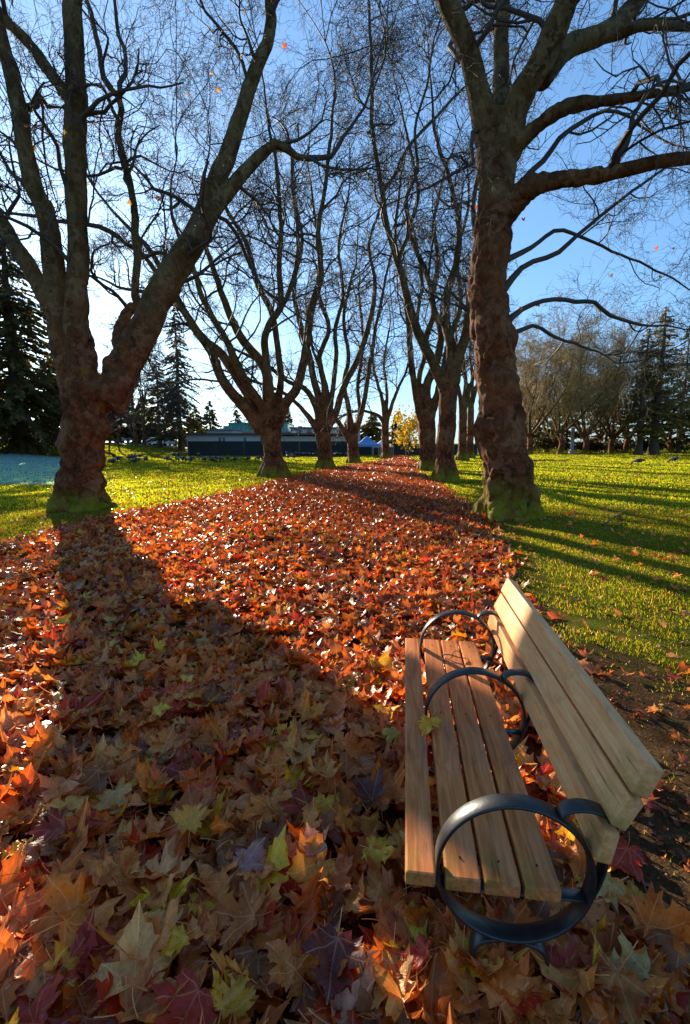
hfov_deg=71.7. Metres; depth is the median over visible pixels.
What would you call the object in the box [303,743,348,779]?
fallen leaf
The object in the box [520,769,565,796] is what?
fallen leaf
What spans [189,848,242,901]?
fallen leaf
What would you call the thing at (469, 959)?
fallen leaf
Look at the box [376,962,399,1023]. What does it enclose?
fallen leaf
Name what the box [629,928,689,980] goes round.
fallen leaf
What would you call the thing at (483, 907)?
fallen leaf
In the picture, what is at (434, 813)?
fallen leaf
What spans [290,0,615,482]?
plane tree
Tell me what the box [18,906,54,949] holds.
fallen leaf
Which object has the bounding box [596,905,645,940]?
fallen leaf
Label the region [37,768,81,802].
fallen leaf
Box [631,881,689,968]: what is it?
fallen leaf
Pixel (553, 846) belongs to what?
fallen leaf
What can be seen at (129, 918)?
fallen leaf
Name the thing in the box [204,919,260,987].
fallen leaf
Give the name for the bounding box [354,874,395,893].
fallen leaf
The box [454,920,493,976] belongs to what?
fallen leaf
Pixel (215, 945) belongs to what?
fallen leaf
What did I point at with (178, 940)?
fallen leaf
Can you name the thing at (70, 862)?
fallen leaf
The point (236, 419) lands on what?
conifer tree
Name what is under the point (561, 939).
fallen leaf
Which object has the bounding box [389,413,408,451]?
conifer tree
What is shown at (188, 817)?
fallen leaf
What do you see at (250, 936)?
fallen leaf
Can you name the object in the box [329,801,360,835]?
fallen leaf
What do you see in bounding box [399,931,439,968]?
fallen leaf
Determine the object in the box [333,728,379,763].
fallen leaf
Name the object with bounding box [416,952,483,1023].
fallen leaf
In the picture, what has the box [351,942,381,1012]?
fallen leaf
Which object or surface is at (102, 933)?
fallen leaf
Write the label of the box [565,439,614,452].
shrub
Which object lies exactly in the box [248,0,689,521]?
plane tree
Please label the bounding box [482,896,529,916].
fallen leaf
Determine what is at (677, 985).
fallen leaf
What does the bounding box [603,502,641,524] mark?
fallen branch
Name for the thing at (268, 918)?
fallen leaf
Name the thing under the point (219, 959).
fallen leaf
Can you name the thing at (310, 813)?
fallen leaf
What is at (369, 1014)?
fallen leaf
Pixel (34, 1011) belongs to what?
fallen leaf
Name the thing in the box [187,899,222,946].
fallen leaf
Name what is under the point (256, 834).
fallen leaf
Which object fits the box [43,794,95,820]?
fallen leaf
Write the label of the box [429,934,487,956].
fallen leaf
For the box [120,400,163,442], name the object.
conifer tree
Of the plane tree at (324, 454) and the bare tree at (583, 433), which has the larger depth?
the bare tree at (583, 433)
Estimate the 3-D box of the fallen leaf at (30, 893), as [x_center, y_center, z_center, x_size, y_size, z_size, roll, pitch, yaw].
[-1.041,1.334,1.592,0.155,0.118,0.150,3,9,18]
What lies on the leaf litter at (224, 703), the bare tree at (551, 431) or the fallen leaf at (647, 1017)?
the fallen leaf at (647, 1017)
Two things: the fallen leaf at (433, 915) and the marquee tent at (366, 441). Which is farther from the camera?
the marquee tent at (366, 441)
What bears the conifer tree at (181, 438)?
on the ground at (654, 732)
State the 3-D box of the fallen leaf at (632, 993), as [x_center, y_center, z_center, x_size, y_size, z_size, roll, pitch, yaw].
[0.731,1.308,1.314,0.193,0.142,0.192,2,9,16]
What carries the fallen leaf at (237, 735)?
on the leaf litter at (224, 703)
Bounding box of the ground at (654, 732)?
[0,442,689,1023]
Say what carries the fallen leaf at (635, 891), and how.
on the leaf litter at (224, 703)
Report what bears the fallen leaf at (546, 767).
on the fallen leaf at (557, 785)
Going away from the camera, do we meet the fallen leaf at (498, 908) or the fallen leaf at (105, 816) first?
the fallen leaf at (498, 908)
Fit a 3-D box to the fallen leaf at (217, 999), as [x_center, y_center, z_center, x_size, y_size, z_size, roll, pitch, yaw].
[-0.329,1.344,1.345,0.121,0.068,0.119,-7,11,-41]
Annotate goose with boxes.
[107,457,118,464]
[163,456,173,461]
[184,456,195,462]
[630,458,645,464]
[667,457,679,462]
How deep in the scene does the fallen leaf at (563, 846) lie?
1.90 m
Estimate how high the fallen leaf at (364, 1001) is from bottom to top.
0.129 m
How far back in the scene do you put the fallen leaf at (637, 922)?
1.57 m
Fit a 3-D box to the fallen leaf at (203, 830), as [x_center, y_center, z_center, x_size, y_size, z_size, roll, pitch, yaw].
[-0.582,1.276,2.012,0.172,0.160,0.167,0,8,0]
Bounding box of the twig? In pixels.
[441,650,465,659]
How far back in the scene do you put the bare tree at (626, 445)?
69.91 m
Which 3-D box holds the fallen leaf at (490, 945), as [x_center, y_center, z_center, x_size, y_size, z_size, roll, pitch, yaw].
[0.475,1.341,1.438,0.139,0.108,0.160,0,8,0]
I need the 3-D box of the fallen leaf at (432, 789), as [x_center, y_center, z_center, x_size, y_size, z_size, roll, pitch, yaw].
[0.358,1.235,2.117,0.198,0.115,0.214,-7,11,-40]
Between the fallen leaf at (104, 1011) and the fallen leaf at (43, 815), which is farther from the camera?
the fallen leaf at (43, 815)
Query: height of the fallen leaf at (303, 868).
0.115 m
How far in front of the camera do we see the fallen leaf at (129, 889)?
1.66 m
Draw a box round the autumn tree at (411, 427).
[390,405,418,455]
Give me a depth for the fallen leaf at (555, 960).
1.38 m
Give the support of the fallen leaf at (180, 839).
on the leaf litter at (224, 703)
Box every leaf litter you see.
[0,517,666,673]
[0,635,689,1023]
[22,472,574,525]
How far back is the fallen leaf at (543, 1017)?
1.27 m
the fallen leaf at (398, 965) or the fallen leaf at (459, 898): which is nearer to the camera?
the fallen leaf at (398, 965)
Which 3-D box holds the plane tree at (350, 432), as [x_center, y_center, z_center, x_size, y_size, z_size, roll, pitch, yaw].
[1.238,-14.989,35.514,13.049,23.555,11.925,6,10,36]
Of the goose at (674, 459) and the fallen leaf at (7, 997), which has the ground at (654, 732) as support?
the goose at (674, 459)
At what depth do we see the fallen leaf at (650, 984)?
1.31 m
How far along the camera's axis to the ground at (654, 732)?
5.12 m
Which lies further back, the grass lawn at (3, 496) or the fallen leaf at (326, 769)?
the grass lawn at (3, 496)
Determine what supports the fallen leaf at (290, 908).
on the leaf litter at (224, 703)
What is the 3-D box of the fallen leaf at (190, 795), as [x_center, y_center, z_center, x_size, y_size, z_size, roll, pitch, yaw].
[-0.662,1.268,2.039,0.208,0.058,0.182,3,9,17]
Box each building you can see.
[185,428,345,452]
[223,423,293,432]
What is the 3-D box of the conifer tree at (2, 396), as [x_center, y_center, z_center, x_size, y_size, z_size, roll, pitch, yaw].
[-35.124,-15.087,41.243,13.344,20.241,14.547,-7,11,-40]
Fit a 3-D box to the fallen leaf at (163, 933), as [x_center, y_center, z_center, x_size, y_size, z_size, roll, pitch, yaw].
[-0.612,1.320,1.493,0.211,0.115,0.205,3,9,20]
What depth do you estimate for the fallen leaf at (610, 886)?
1.70 m
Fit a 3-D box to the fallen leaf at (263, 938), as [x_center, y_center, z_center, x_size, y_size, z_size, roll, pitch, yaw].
[-0.305,1.315,1.578,0.227,0.109,0.228,-3,9,-20]
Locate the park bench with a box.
[405,578,663,978]
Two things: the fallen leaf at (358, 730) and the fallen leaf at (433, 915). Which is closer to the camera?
the fallen leaf at (433, 915)
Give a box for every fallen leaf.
[0,790,33,825]
[0,841,23,906]
[0,875,55,937]
[0,876,50,936]
[0,932,25,1000]
[0,975,20,1021]
[0,999,32,1017]
[4,940,90,997]
[7,779,39,802]
[8,728,31,747]
[12,956,63,1023]
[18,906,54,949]
[19,939,64,985]
[21,836,65,872]
[22,870,94,943]
[22,894,124,957]
[24,805,76,823]
[26,806,76,843]
[31,857,53,892]
[36,815,86,862]
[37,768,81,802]
[37,798,88,886]
[40,835,86,883]
[42,940,79,997]
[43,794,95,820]
[45,942,84,970]
[46,962,102,1023]
[48,690,88,729]
[57,859,105,896]
[58,795,118,849]
[61,906,97,987]
[62,970,99,1022]
[66,806,105,841]
[70,755,116,793]
[71,866,117,905]
[72,848,120,885]
[75,841,116,869]
[79,904,162,944]
[81,927,117,994]
[86,847,145,893]
[89,899,177,1017]
[90,915,122,959]
[94,943,188,1023]
[94,970,161,1023]
[95,889,126,929]
[97,846,117,889]
[97,949,159,1023]
[101,878,130,906]
[107,894,179,983]
[110,765,135,789]
[112,872,159,915]
[113,844,145,892]
[115,858,194,909]
[118,899,180,930]
[121,755,156,786]
[124,834,181,878]
[130,870,194,924]
[143,724,191,762]
[147,701,172,716]
[147,905,187,929]
[150,963,223,1023]
[154,837,192,882]
[156,818,200,856]
[159,922,198,956]
[164,785,216,825]
[168,803,213,849]
[170,911,199,958]
[171,753,211,782]
[173,757,219,796]
[173,945,210,978]
[176,900,209,956]
[179,674,200,683]
[179,886,229,919]
[182,788,225,837]
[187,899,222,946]
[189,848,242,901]
[197,888,238,903]
[200,826,249,866]
[201,928,248,980]
[203,868,258,943]
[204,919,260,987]
[205,807,242,847]
[209,944,267,983]
[210,728,253,755]
[210,731,244,755]
[210,967,254,1020]
[211,875,280,953]
[214,958,258,1023]
[215,877,282,958]
[216,814,252,849]
[223,824,278,876]
[223,900,275,944]
[225,837,265,885]
[225,942,279,997]
[227,871,245,896]
[231,849,279,880]
[237,927,259,1010]
[248,824,289,890]
[262,800,304,828]
[265,937,311,991]
[270,770,311,792]
[272,882,321,922]
[278,776,316,814]
[280,719,321,764]
[281,827,305,869]
[283,867,325,925]
[283,898,321,972]
[286,830,338,882]
[286,917,317,980]
[289,972,319,1023]
[290,797,322,840]
[297,822,329,864]
[301,908,379,1004]
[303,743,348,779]
[303,995,312,1018]
[307,973,342,1009]
[310,920,347,977]
[312,778,346,845]
[312,954,367,1023]
[318,815,364,839]
[325,917,341,931]
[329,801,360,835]
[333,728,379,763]
[338,813,360,846]
[345,720,385,738]
[345,854,405,918]
[349,764,386,807]
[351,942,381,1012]
[353,963,383,1023]
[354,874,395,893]
[356,1012,374,1017]
[358,874,406,907]
[360,834,394,875]
[361,888,413,948]
[362,922,431,972]
[364,938,376,964]
[364,941,438,1017]
[365,840,404,880]
[371,758,404,804]
[371,944,431,1021]
[376,910,413,947]
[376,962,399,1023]
[378,890,414,943]
[380,727,400,744]
[383,908,435,951]
[383,972,422,1022]
[384,899,433,953]
[385,818,435,851]
[385,900,413,943]
[386,881,407,909]
[387,732,430,763]
[392,959,424,1001]
[393,783,436,804]
[393,911,453,968]
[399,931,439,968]
[402,803,438,816]
[403,904,434,955]
[404,765,435,785]
[409,896,471,937]
[411,947,481,1023]
[414,903,455,935]
[415,708,443,735]
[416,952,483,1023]
[429,908,480,957]
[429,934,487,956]
[433,826,439,842]
[434,851,477,892]
[436,882,482,914]
[437,927,489,972]
[439,925,500,1002]
[440,891,460,909]
[442,942,529,999]
[447,986,499,1023]
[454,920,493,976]
[467,866,496,905]
[469,942,536,1023]
[478,865,495,903]
[479,901,486,915]
[480,899,502,918]
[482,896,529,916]
[484,896,535,960]
[487,943,531,962]
[489,950,542,1018]
[492,898,538,962]
[498,954,546,1019]
[502,902,514,915]
[503,897,548,921]
[507,947,543,980]
[508,952,557,1023]
[510,997,578,1023]
[513,980,543,1022]
[517,981,565,1023]
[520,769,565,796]
[520,896,574,934]
[527,761,562,796]
[529,949,608,1015]
[534,934,603,998]
[534,945,559,991]
[535,813,550,847]
[535,941,585,998]
[536,1016,547,1020]
[538,902,559,946]
[546,846,584,888]
[547,841,595,878]
[548,828,567,851]
[549,781,565,803]
[550,837,589,882]
[554,940,612,975]
[555,933,569,954]
[560,884,617,935]
[560,907,593,933]
[567,923,663,981]
[571,928,581,935]
[574,967,621,1023]
[575,850,628,913]
[575,912,606,953]
[578,935,612,964]
[578,940,650,1023]
[583,935,647,953]
[588,996,654,1023]
[591,929,670,1014]
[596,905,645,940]
[600,891,618,928]
[605,987,668,1023]
[609,930,663,996]
[610,877,643,910]
[612,832,646,886]
[617,932,679,994]
[621,903,689,946]
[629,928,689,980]
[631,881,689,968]
[633,929,670,956]
[640,947,689,1023]
[647,937,689,1023]
[679,995,689,1023]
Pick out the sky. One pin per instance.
(541, 217)
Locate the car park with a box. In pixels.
[112,443,186,448]
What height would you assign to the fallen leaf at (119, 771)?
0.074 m
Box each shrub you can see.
[526,423,558,452]
[533,434,574,451]
[551,440,581,451]
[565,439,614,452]
[600,437,643,451]
[629,435,673,452]
[659,437,689,451]
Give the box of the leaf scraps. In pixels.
[496,524,689,911]
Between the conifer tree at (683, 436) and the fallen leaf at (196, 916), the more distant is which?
the conifer tree at (683, 436)
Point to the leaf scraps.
(676, 823)
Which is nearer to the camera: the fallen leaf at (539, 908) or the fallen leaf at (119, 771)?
the fallen leaf at (539, 908)
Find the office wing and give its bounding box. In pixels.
[289,426,361,442]
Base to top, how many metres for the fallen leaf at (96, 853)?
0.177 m
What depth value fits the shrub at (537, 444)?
74.15 m
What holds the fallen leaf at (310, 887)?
on the leaf litter at (224, 703)
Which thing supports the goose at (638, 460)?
on the grass lawn at (3, 496)
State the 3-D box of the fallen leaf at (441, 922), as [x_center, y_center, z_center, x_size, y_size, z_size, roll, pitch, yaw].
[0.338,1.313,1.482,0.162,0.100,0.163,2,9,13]
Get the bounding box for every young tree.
[98,365,153,451]
[140,366,213,452]
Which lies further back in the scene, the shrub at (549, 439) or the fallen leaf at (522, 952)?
the shrub at (549, 439)
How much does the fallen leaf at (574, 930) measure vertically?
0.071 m
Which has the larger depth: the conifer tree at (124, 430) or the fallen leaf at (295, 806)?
the conifer tree at (124, 430)
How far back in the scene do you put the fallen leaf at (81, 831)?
1.90 m
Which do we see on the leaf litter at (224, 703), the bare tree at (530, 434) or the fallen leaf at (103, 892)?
the fallen leaf at (103, 892)
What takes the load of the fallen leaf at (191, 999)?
on the leaf litter at (224, 703)
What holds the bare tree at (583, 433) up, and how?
on the ground at (654, 732)
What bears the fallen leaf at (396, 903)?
on the leaf litter at (224, 703)
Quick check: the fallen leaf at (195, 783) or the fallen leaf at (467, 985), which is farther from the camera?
the fallen leaf at (195, 783)
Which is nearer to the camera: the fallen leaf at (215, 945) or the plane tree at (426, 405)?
the fallen leaf at (215, 945)
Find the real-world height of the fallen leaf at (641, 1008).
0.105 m
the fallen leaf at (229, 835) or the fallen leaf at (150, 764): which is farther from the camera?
the fallen leaf at (150, 764)
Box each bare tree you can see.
[92,306,162,446]
[106,344,167,447]
[473,316,570,425]
[512,285,626,454]
[515,280,653,453]
[516,323,610,451]
[533,293,663,454]
[557,326,654,451]
[567,313,673,453]
[592,323,689,452]
[629,346,689,453]
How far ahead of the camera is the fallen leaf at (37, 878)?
1.76 m
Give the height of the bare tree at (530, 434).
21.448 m
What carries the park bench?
on the ground at (654, 732)
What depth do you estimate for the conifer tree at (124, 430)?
86.99 m
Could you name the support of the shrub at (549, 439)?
on the ground at (654, 732)
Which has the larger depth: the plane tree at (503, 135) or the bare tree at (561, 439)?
the bare tree at (561, 439)
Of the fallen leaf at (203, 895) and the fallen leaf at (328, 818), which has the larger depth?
the fallen leaf at (328, 818)
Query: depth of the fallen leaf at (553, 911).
1.58 m
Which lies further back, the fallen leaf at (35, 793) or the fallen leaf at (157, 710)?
the fallen leaf at (157, 710)
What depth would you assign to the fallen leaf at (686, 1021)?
1.35 m
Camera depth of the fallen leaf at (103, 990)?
1.33 m
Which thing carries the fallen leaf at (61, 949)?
on the leaf litter at (224, 703)
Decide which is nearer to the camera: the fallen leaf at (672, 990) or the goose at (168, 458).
the fallen leaf at (672, 990)
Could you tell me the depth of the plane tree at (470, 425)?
50.76 m
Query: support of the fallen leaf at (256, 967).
on the leaf litter at (224, 703)
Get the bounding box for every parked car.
[119,435,137,442]
[146,437,167,445]
[164,440,174,445]
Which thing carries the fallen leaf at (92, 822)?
on the leaf litter at (224, 703)
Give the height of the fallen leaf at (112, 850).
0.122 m
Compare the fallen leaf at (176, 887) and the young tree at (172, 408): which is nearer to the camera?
the fallen leaf at (176, 887)
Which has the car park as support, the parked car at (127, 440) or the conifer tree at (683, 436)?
the parked car at (127, 440)
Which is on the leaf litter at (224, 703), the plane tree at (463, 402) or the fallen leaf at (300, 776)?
the fallen leaf at (300, 776)
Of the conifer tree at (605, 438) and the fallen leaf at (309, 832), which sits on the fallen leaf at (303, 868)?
the fallen leaf at (309, 832)
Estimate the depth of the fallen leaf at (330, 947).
1.41 m
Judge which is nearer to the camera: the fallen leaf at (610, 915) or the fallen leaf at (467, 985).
the fallen leaf at (467, 985)
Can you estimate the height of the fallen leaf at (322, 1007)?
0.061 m
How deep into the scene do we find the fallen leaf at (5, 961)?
1.44 m
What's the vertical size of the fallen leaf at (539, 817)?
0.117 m
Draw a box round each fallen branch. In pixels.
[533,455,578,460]
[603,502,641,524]
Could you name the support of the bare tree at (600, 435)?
on the ground at (654, 732)
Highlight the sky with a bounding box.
[0,0,689,443]
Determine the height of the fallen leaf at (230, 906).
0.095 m
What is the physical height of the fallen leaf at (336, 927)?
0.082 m
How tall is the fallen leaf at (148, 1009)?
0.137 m
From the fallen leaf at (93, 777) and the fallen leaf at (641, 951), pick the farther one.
the fallen leaf at (93, 777)
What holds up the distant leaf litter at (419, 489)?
on the ground at (654, 732)
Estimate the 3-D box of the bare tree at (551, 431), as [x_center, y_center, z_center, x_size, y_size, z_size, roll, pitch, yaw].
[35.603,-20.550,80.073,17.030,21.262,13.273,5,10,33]
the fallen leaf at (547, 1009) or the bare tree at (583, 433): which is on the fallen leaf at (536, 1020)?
the fallen leaf at (547, 1009)
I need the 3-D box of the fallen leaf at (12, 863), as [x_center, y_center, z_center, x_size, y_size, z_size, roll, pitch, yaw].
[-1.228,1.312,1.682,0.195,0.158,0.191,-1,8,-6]
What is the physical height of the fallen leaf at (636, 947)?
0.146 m
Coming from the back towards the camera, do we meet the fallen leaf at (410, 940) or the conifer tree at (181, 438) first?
the conifer tree at (181, 438)
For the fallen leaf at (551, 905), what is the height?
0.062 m
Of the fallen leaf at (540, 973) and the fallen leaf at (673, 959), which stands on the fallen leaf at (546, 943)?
the fallen leaf at (540, 973)
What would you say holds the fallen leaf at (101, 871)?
on the leaf litter at (224, 703)
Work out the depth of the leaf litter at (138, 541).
5.37 m
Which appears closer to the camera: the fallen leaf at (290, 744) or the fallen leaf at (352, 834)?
the fallen leaf at (352, 834)
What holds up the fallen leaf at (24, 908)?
on the leaf litter at (224, 703)
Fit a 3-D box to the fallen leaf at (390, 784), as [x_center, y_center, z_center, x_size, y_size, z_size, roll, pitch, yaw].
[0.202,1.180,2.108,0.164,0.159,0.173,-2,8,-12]
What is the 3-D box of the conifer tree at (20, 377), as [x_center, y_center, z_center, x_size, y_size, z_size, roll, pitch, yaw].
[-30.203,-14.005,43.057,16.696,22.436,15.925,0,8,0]
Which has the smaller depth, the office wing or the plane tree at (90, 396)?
the plane tree at (90, 396)
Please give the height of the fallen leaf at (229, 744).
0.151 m
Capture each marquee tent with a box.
[358,436,380,455]
[372,440,393,454]
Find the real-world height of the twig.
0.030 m
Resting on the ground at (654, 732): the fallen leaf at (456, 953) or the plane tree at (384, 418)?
the plane tree at (384, 418)
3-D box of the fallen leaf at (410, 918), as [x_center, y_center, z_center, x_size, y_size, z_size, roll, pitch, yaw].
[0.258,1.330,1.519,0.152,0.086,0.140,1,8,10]
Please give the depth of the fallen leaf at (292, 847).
1.85 m
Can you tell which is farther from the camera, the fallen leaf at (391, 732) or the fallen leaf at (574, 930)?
the fallen leaf at (391, 732)
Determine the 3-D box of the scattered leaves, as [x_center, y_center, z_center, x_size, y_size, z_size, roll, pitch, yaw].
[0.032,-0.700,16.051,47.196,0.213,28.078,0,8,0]
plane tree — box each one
[0,0,433,477]
[0,0,442,512]
[95,2,420,467]
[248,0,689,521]
[281,258,442,460]
[287,162,467,462]
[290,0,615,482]
[346,0,551,470]
[391,204,518,460]
[427,225,512,457]
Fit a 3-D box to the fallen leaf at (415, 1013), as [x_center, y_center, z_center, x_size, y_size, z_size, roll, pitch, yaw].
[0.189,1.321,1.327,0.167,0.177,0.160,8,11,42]
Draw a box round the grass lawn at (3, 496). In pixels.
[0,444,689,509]
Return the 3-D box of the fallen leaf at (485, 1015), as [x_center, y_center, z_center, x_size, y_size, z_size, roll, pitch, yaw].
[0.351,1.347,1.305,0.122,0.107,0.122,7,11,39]
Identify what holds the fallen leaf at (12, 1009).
on the leaf litter at (224, 703)
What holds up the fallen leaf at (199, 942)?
on the fallen leaf at (210, 922)
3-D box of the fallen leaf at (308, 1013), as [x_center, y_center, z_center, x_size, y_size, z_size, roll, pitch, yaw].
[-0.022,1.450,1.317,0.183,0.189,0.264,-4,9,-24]
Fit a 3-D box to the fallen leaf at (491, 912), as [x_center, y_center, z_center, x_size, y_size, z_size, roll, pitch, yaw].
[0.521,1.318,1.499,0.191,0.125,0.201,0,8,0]
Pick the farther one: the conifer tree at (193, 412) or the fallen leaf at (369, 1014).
the conifer tree at (193, 412)
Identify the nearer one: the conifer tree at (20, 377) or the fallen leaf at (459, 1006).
the fallen leaf at (459, 1006)
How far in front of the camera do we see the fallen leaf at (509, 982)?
1.32 m
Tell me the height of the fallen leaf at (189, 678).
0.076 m
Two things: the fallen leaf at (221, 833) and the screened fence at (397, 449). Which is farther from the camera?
the screened fence at (397, 449)
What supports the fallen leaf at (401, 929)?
on the leaf litter at (224, 703)
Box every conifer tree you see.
[0,234,122,456]
[0,314,43,445]
[29,356,61,447]
[105,403,142,442]
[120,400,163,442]
[137,355,185,446]
[148,307,205,450]
[184,408,206,446]
[202,401,221,428]
[228,410,241,425]
[285,409,293,426]
[360,414,390,451]
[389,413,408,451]
[526,405,555,449]
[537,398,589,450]
[580,367,633,450]
[610,328,675,454]
[620,306,689,454]
[649,326,689,453]
[671,391,689,449]
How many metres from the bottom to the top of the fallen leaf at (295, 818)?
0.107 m
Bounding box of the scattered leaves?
[0,468,689,810]
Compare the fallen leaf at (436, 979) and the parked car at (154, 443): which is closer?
the fallen leaf at (436, 979)
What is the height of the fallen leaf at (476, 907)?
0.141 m
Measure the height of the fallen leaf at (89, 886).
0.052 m
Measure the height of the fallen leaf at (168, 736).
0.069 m
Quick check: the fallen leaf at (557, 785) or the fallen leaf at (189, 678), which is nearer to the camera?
the fallen leaf at (557, 785)
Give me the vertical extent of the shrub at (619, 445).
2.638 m
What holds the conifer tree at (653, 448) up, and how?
on the ground at (654, 732)
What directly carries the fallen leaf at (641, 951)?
on the fallen leaf
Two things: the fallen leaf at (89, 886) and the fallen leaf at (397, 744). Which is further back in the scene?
the fallen leaf at (397, 744)
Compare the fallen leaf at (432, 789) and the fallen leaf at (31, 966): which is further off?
the fallen leaf at (432, 789)
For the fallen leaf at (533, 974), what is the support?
on the leaf litter at (224, 703)
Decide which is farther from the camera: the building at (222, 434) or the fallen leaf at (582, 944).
the building at (222, 434)
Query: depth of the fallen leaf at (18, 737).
2.52 m
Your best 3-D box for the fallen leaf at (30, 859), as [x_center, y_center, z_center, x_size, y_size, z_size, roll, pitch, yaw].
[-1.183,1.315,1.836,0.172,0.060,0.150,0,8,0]
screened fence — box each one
[188,441,347,455]
[359,445,477,454]
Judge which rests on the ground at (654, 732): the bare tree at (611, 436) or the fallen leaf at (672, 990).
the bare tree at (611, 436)
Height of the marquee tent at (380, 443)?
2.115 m
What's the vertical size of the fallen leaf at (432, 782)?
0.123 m
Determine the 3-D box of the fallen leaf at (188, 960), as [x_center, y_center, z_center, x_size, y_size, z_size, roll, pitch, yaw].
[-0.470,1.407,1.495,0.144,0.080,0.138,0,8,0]
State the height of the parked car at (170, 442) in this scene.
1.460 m
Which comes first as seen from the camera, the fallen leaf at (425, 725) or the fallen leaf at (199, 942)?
the fallen leaf at (199, 942)
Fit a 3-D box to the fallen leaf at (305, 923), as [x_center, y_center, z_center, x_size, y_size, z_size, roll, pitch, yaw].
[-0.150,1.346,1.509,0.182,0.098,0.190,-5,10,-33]
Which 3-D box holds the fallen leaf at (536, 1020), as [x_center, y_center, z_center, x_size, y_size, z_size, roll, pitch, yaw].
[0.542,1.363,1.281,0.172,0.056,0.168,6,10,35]
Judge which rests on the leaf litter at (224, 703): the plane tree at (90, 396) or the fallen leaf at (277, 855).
the fallen leaf at (277, 855)
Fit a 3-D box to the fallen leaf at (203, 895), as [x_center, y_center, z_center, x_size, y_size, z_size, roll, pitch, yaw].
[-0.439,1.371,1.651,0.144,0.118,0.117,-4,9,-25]
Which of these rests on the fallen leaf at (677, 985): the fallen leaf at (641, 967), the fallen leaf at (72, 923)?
the fallen leaf at (641, 967)
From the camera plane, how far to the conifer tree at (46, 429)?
53.08 m
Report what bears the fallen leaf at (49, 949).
on the fallen leaf at (36, 983)
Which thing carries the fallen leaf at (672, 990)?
on the leaf litter at (224, 703)
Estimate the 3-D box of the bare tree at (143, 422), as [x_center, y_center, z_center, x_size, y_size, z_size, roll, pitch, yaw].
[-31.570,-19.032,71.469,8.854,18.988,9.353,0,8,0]
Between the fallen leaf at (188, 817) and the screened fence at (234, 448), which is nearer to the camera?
the fallen leaf at (188, 817)
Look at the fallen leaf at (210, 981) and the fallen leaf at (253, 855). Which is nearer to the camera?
the fallen leaf at (210, 981)
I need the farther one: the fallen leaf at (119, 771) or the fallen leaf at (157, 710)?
the fallen leaf at (157, 710)
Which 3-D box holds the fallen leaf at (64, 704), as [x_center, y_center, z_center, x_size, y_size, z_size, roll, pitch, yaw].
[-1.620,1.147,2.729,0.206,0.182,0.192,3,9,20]
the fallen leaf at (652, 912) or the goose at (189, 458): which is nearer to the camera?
the fallen leaf at (652, 912)
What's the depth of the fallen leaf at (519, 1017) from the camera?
1.28 m
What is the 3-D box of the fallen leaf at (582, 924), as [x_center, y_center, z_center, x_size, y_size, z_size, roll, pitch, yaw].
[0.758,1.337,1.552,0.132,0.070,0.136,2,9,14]
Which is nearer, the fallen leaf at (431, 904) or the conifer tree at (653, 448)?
the fallen leaf at (431, 904)
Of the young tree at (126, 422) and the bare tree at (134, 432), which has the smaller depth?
the young tree at (126, 422)
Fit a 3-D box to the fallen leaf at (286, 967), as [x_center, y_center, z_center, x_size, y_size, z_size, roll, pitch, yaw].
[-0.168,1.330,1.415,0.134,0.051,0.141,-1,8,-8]
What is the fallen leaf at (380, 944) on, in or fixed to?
on the leaf litter at (224, 703)
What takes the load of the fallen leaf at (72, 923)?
on the leaf litter at (224, 703)
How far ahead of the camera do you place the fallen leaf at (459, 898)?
1.69 m
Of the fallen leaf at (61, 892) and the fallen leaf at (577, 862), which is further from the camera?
the fallen leaf at (577, 862)
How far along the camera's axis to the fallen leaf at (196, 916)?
1.61 m
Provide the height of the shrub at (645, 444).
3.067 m
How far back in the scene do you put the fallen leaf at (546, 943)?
1.46 m
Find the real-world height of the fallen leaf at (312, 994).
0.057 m
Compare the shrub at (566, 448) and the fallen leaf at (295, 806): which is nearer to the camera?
the fallen leaf at (295, 806)
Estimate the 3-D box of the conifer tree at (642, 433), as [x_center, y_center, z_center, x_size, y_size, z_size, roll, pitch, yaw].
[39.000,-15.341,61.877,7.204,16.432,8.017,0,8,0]
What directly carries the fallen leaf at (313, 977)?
on the leaf litter at (224, 703)
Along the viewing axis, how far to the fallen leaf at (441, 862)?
1.82 m
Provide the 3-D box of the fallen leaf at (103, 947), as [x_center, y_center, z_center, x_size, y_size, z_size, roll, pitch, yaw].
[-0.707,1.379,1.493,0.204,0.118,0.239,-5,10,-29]
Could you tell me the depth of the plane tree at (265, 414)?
21.50 m
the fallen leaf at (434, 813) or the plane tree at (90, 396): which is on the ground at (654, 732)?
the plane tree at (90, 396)
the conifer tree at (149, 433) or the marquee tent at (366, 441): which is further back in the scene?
the conifer tree at (149, 433)
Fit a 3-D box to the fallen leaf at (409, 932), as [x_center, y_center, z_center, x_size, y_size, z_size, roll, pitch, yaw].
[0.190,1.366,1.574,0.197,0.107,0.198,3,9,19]
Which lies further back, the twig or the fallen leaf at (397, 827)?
the twig
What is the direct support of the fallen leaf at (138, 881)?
on the leaf litter at (224, 703)

